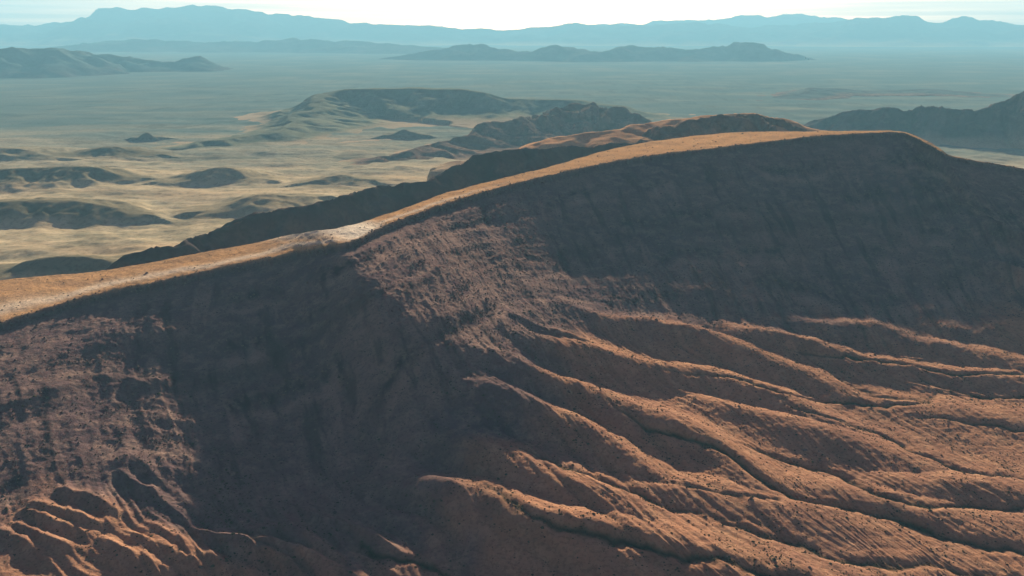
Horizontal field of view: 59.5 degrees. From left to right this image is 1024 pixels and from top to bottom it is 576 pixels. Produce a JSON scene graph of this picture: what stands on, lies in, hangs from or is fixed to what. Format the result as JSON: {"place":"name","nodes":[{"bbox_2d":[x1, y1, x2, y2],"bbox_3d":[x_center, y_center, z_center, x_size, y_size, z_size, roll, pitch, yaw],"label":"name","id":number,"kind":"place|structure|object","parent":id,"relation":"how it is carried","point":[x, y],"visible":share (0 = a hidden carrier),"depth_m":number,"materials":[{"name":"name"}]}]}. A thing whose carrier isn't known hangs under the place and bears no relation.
{"place":"outdoors","nodes":[
{"label":"outdoors","id":0,"kind":"place"},
{"bbox_2d":[0,146,96,161],"bbox_3d":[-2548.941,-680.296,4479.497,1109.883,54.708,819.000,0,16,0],"label":"hill","id":1,"kind":"structure","parent":0,"point":[28,153],"depth_m":4379.19,"materials":[{"name":"soil"}]},
{"bbox_2d":[0,254,116,279],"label":"hill","id":2,"kind":"structure","parent":0,"point":[61,264],"depth_m":2276.25,"materials":[{"name":"soil"}]},
{"bbox_2d":[0,165,172,193],"bbox_3d":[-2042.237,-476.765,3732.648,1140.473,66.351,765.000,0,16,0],"label":"hill","id":3,"kind":"structure","parent":0,"point":[31,179],"depth_m":3639.30,"materials":[{"name":"soil"}]},
{"bbox_2d":[0,195,186,230],"bbox_3d":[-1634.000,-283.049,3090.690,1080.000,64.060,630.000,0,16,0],"label":"hill","id":4,"kind":"structure","parent":0,"point":[48,212],"depth_m":2981.33,"materials":[{"name":"soil"}]},
{"bbox_2d":[0,47,232,78],"bbox_3d":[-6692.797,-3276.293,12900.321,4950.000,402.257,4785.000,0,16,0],"label":"hill","id":5,"kind":"structure","parent":0,"point":[25,63],"depth_m":12458.49,"materials":[{"name":"blue stone"}]},
{"bbox_2d":[64,146,197,161],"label":"hill","id":6,"kind":"structure","parent":0,"point":[137,153],"depth_m":4449.87,"materials":[{"name":"soil"}]},
{"bbox_2d":[94,244,177,259],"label":"hill","id":7,"kind":"structure","parent":0,"point":[121,253],"depth_m":2541.32,"materials":[{"name":"beige sand"}]},
{"bbox_2d":[122,133,181,141],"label":"hill","id":8,"kind":"structure","parent":0,"point":[146,137],"depth_m":5119.10,"materials":[{"name":"soil"}]},
{"bbox_2d":[121,167,299,187],"bbox_3d":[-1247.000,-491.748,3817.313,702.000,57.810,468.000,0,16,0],"label":"hill","id":9,"kind":"structure","parent":0,"point":[217,176],"depth_m":3706.14,"materials":[{"name":"soil"}]},
{"bbox_2d":[48,37,445,53],"bbox_3d":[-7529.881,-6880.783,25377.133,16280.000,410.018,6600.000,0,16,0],"label":"hill","id":10,"kind":"structure","parent":0,"point":[292,45],"depth_m":24974.99,"materials":[{"name":"blue stone"}]},
{"bbox_2d":[168,189,352,219],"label":"hill","id":11,"kind":"structure","parent":0,"point":[235,204],"depth_m":3162.70,"materials":[{"name":"soil"}]},
{"bbox_2d":[0,4,621,45],"bbox_3d":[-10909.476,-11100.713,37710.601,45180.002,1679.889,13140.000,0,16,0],"label":"mountain","id":12,"kind":"structure","parent":0,"point":[204,24],"depth_m":36959.51,"materials":[{"name":"blue stone"}]},
{"bbox_2d":[270,174,401,187],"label":"hill","id":13,"kind":"structure","parent":0,"point":[339,180],"depth_m":3647.61,"materials":[{"name":"soil"}]},
{"bbox_2d":[105,142,638,269],"bbox_3d":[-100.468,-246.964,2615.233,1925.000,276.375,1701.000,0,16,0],"label":"hill","id":14,"kind":"structure","parent":0,"point":[354,207],"depth_m":2323.60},
{"bbox_2d":[367,129,440,139],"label":"hill","id":15,"kind":"structure","parent":0,"point":[404,134],"depth_m":5255.74,"materials":[{"name":"soil"}]},
{"bbox_2d":[338,102,651,164],"bbox_3d":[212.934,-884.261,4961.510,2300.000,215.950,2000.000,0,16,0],"label":"hill","id":16,"kind":"structure","parent":0,"point":[521,131],"depth_m":4903.23,"materials":[{"name":"stone"}]},
{"bbox_2d":[0,131,1023,526],"bbox_3d":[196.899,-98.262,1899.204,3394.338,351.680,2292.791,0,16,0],"label":"ridge","id":17,"kind":"structure","parent":0,"point":[154,307],"depth_m":1625.66,"materials":[{"name":"brown stone"}]},
{"bbox_2d":[0,130,1023,575],"bbox_3d":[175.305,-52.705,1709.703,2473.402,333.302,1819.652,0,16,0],"label":"desert scrub","id":18,"kind":"object","parent":17,"relation":"on","point":[592,426],"visible":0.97,"depth_m":1225.60,"materials":[{"name":"brown plant"}]},
{"bbox_2d":[0,131,1023,575],"bbox_3d":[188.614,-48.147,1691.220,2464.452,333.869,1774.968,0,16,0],"label":"rubble","id":19,"kind":"object","parent":17,"relation":"on","point":[440,209],"visible":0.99,"depth_m":1609.04,"materials":[{"name":"brown stone"}]},
{"bbox_2d":[0,306,1023,575],"bbox_3d":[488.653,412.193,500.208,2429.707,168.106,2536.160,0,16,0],"label":"slope","id":20,"kind":"structure","parent":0,"point":[44,548],"depth_m":1127.66,"materials":[{"name":"brown stone"}]},
{"bbox_2d":[0,45,1023,261],"bbox_3d":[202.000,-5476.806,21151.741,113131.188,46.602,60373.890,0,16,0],"label":"ground","id":21,"kind":"structure","parent":0,"point":[96,111],"depth_m":8274.13,"materials":[{"name":"soil"}]},
{"bbox_2d":[150,87,694,150],"bbox_3d":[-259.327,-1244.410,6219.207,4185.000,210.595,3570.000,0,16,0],"label":"mesa","id":22,"kind":"structure","parent":21,"relation":"on","point":[323,115],"depth_m":6281.02,"materials":[{"name":"stone"}]},
{"bbox_2d":[0,0,1023,29],"label":"sky","id":23,"kind":"structure","parent":0,"point":[460,14],"materials":[{"name":"white"}]},
{"bbox_2d":[380,42,815,61],"bbox_3d":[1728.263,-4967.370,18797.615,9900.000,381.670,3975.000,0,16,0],"label":"hill","id":24,"kind":"structure","parent":0,"point":[746,52],"depth_m":18051.05,"materials":[{"name":"stone"}]},
{"bbox_2d":[427,113,824,180],"bbox_3d":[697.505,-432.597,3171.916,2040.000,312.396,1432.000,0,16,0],"label":"hill","id":25,"kind":"structure","parent":0,"point":[632,133],"depth_m":3206.27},
{"bbox_2d":[633,113,811,143],"bbox_3d":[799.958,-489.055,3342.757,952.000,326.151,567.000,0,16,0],"label":"hill","id":26,"kind":"structure","parent":0,"point":[722,123],"depth_m":3211.53,"materials":[{"name":"brown stone"}]},
{"bbox_2d":[540,15,1023,46],"bbox_3d":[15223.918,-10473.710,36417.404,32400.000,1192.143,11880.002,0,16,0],"label":"mountain","id":27,"kind":"structure","parent":0,"point":[914,31],"depth_m":35156.60,"materials":[{"name":"blue stone"}]},
{"bbox_2d":[596,14,1006,27],"bbox_3d":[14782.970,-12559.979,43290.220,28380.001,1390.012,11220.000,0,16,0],"label":"mountain","id":28,"kind":"structure","parent":0,"point":[749,21],"depth_m":43973.16,"materials":[{"name":"stone"}]},
{"bbox_2d":[740,88,1013,100],"bbox_3d":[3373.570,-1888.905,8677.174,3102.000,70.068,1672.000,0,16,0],"label":"hill","id":29,"kind":"structure","parent":0,"point":[818,93],"depth_m":8630.24,"materials":[{"name":"grey stone"}]},
{"bbox_2d":[803,91,1023,148],"bbox_3d":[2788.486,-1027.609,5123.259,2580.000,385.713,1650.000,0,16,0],"label":"hill","id":30,"kind":"structure","parent":0,"point":[998,125],"depth_m":5052.36,"materials":[{"name":"grey stone"}]}
]}

